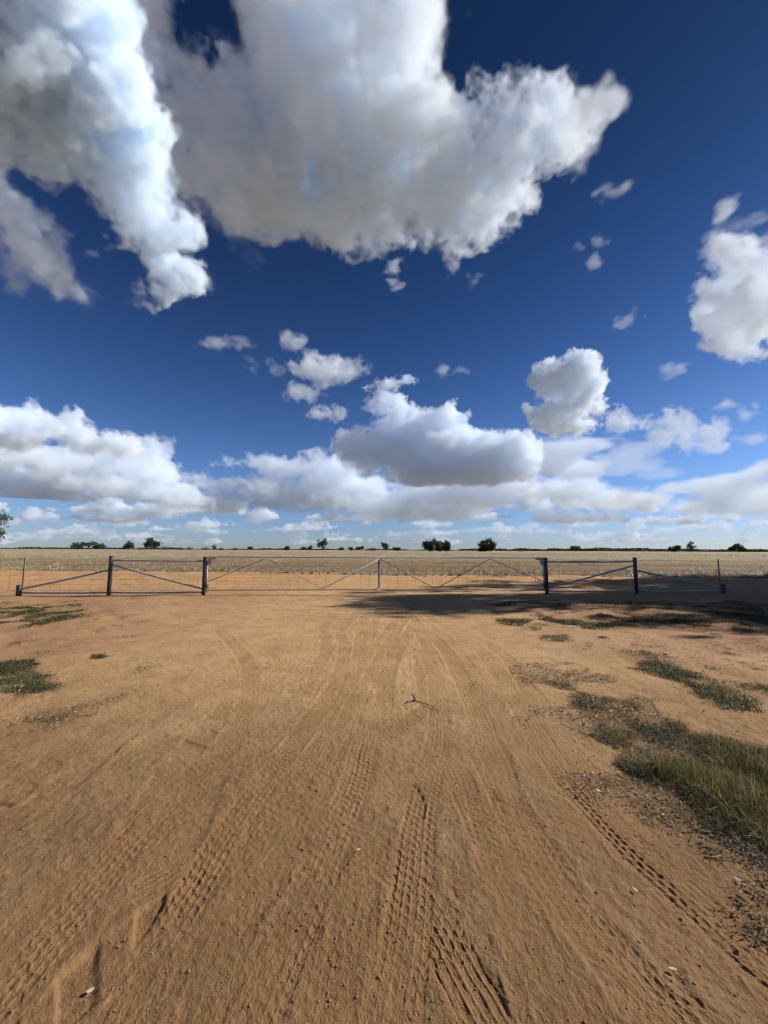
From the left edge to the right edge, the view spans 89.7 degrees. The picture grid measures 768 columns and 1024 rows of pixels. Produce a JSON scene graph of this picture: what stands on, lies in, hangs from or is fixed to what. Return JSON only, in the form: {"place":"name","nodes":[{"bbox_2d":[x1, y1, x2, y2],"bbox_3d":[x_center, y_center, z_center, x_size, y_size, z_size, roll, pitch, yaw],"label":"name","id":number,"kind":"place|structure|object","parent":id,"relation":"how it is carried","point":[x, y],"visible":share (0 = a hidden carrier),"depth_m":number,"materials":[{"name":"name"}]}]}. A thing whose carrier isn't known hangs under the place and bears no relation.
{"place":"outdoors","nodes":[
{"label":"outdoors","id":0,"kind":"place"},
{"bbox_2d":[0,651,108,728],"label":"verge grass","id":1,"kind":"structure","parent":0,"point":[17,665],"depth_m":4.51,"materials":[{"name":"green plant"}]},
{"bbox_2d":[0,598,172,631],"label":"verge grass","id":2,"kind":"structure","parent":0,"point":[33,611],"depth_m":8.84,"materials":[{"name":"green plant"}]},
{"bbox_2d":[0,549,767,1023],"bbox_3d":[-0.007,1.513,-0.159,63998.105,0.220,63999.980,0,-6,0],"label":"ground","id":3,"kind":"structure","parent":0,"point":[208,787],"depth_m":2.34,"materials":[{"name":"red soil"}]},
{"bbox_2d":[0,509,13,540],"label":"gum tree","id":4,"kind":"object","parent":3,"relation":"on","point":[2,531],"visible":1,"depth_m":65.12,"materials":[{"name":"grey plant"}]},
{"bbox_2d":[70,542,83,549],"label":"gum tree","id":5,"kind":"object","parent":3,"relation":"on","point":[80,546],"visible":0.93,"depth_m":615.46,"materials":[{"name":"green plant"}]},
{"bbox_2d":[82,541,95,549],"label":"gum tree","id":6,"kind":"object","parent":3,"relation":"on","point":[88,544],"visible":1,"depth_m":615.43,"materials":[{"name":"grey plant"}]},
{"bbox_2d":[92,542,106,549],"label":"gum tree","id":7,"kind":"object","parent":3,"relation":"on","point":[98,546],"visible":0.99,"depth_m":635.61,"materials":[{"name":"green plant"}]},
{"bbox_2d":[8,556,206,595],"bbox_3d":[-12.030,2.248,12.728,11.950,1.615,0.132,1,-6,-4],"label":"fence end panel","id":8,"kind":"object","parent":3,"relation":"on","point":[19,589],"visible":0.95,"depth_m":12.97,"materials":[{"name":"metal"}]},
{"bbox_2d":[22,557,25,594],"bbox_3d":[-11.990,2.275,12.822,0.060,1.520,0.050,0,-6,0],"label":"fence picket","id":9,"kind":"object","parent":8,"relation":"attached to","point":[23,572],"visible":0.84,"depth_m":12.84,"materials":[{"name":"metal"}]},
{"bbox_2d":[205,556,380,591],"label":"farm gate","id":10,"kind":"structure","parent":8,"relation":"attached to","point":[210,558],"depth_m":13.36,"materials":[{"name":"metal"}]},
{"bbox_2d":[120,541,134,549],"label":"gum tree","id":11,"kind":"object","parent":3,"relation":"on","point":[128,545],"visible":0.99,"depth_m":594.71,"materials":[{"name":"green plant"}]},
{"bbox_2d":[142,537,160,549],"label":"gum tree","id":12,"kind":"object","parent":3,"relation":"on","point":[150,543],"visible":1,"depth_m":556.26,"materials":[{"name":"green plant"}]},
{"bbox_2d":[316,538,327,550],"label":"gum tree","id":13,"kind":"object","parent":3,"relation":"on","point":[322,543],"visible":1,"depth_m":515.92,"materials":[{"name":"green plant"}]},
{"bbox_2d":[0,550,767,577],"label":"stubble","id":14,"kind":"object","parent":3,"relation":"on","point":[45,567],"visible":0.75,"depth_m":29.49,"materials":[{"name":"beige plant"}]},
{"bbox_2d":[0,547,767,551],"bbox_3d":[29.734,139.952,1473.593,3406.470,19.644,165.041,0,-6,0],"label":"treeline","id":15,"kind":"object","parent":3,"relation":"on","point":[644,549],"visible":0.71,"depth_m":1499.07,"materials":[{"name":"green plant"}]},
{"bbox_2d":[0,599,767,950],"bbox_3d":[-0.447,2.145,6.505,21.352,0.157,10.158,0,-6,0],"label":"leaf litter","id":16,"kind":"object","parent":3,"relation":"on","point":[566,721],"visible":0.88,"depth_m":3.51,"materials":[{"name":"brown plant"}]},
{"bbox_2d":[380,542,388,550],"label":"gum tree","id":17,"kind":"object","parent":3,"relation":"on","point":[384,546],"visible":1,"depth_m":555.00,"materials":[{"name":"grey plant"}]},
{"bbox_2d":[3,623,767,955],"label":"scattered weeds","id":18,"kind":"object","parent":3,"relation":"on","point":[721,859],"visible":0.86,"depth_m":2.02,"materials":[{"name":"green plant"}]},
{"bbox_2d":[415,782,427,815],"bbox_3d":[0.243,1.769,2.380,0.044,0.009,0.339,1,-6,-6],"label":"twig","id":19,"kind":"object","parent":3,"relation":"on","point":[424,794],"visible":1,"depth_m":2.42,"materials":[{"name":"brown wood"}]},
{"bbox_2d":[406,692,439,710],"bbox_3d":[0.342,1.929,3.905,0.203,0.014,0.524,3,-6,-25],"label":"twig","id":20,"kind":"object","parent":3,"relation":"on","point":[419,701],"visible":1,"depth_m":3.93,"materials":[{"name":"wood"}]},
{"bbox_2d":[422,539,436,550],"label":"gum tree","id":21,"kind":"object","parent":3,"relation":"on","point":[429,546],"visible":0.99,"depth_m":455.31,"materials":[{"name":"green plant"}]},
{"bbox_2d":[432,538,443,551],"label":"gum tree","id":22,"kind":"object","parent":3,"relation":"on","point":[438,546],"visible":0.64,"depth_m":464.65,"materials":[{"name":"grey plant"}]},
{"bbox_2d":[441,540,450,551],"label":"gum tree","id":23,"kind":"object","parent":3,"relation":"on","point":[447,545],"visible":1,"depth_m":446.50,"materials":[{"name":"green plant"}]},
{"bbox_2d":[476,537,496,551],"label":"gum tree","id":24,"kind":"object","parent":3,"relation":"on","point":[486,545],"visible":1,"depth_m":474.04,"materials":[{"name":"green plant"}]},
{"bbox_2d":[570,545,581,551],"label":"gum tree","id":25,"kind":"object","parent":3,"relation":"on","point":[576,548],"visible":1,"depth_m":555.44,"materials":[{"name":"green plant"}]},
{"bbox_2d":[538,678,767,910],"bbox_3d":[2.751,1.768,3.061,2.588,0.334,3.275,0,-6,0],"label":"verge grass","id":26,"kind":"structure","parent":3,"relation":"on","point":[715,782],"depth_m":2.63,"materials":[{"name":"green plant"}]},
{"bbox_2d":[544,557,767,593],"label":"fence end panel","id":27,"kind":"object","parent":3,"relation":"on","point":[722,587],"visible":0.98,"depth_m":14.18,"materials":[{"name":"metal"}]},
{"bbox_2d":[379,557,545,590],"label":"farm gate","id":28,"kind":"structure","parent":27,"relation":"attached to","point":[541,562],"depth_m":13.80,"materials":[{"name":"metal"}]},
{"bbox_2d":[717,559,720,592],"bbox_3d":[12.637,2.550,14.530,0.060,1.520,0.050,0,-6,0],"label":"fence picket","id":29,"kind":"object","parent":27,"relation":"attached to","point":[719,572],"visible":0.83,"depth_m":14.55,"materials":[{"name":"metal"}]},
{"bbox_2d":[668,545,681,551],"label":"gum tree","id":30,"kind":"object","parent":3,"relation":"on","point":[675,548],"visible":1,"depth_m":515.77,"materials":[{"name":"green plant"}]},
{"bbox_2d":[686,541,697,552],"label":"gum tree","id":31,"kind":"object","parent":3,"relation":"on","point":[689,546],"visible":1,"depth_m":497.51,"materials":[{"name":"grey plant"}]},
{"bbox_2d":[728,543,746,552],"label":"gum tree","id":32,"kind":"object","parent":3,"relation":"on","point":[739,547],"visible":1,"depth_m":474.95,"materials":[{"name":"green plant"}]},
{"bbox_2d":[0,0,767,550],"label":"sky","id":33,"kind":"structure","parent":0,"point":[295,274],"materials":[{"name":"blue"}]},
{"bbox_2d":[480,597,767,649],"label":"verge grass","id":34,"kind":"structure","parent":0,"point":[720,614],"depth_m":8.75,"materials":[{"name":"green plant"}]},
{"bbox_2d":[577,647,740,686],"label":"verge grass","id":35,"kind":"structure","parent":0,"point":[650,668],"depth_m":4.90,"materials":[{"name":"green plant"}]},
{"bbox_2d":[649,669,767,713],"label":"verge grass","id":36,"kind":"structure","parent":0,"point":[712,693],"depth_m":4.10,"materials":[{"name":"green plant"}]}
]}

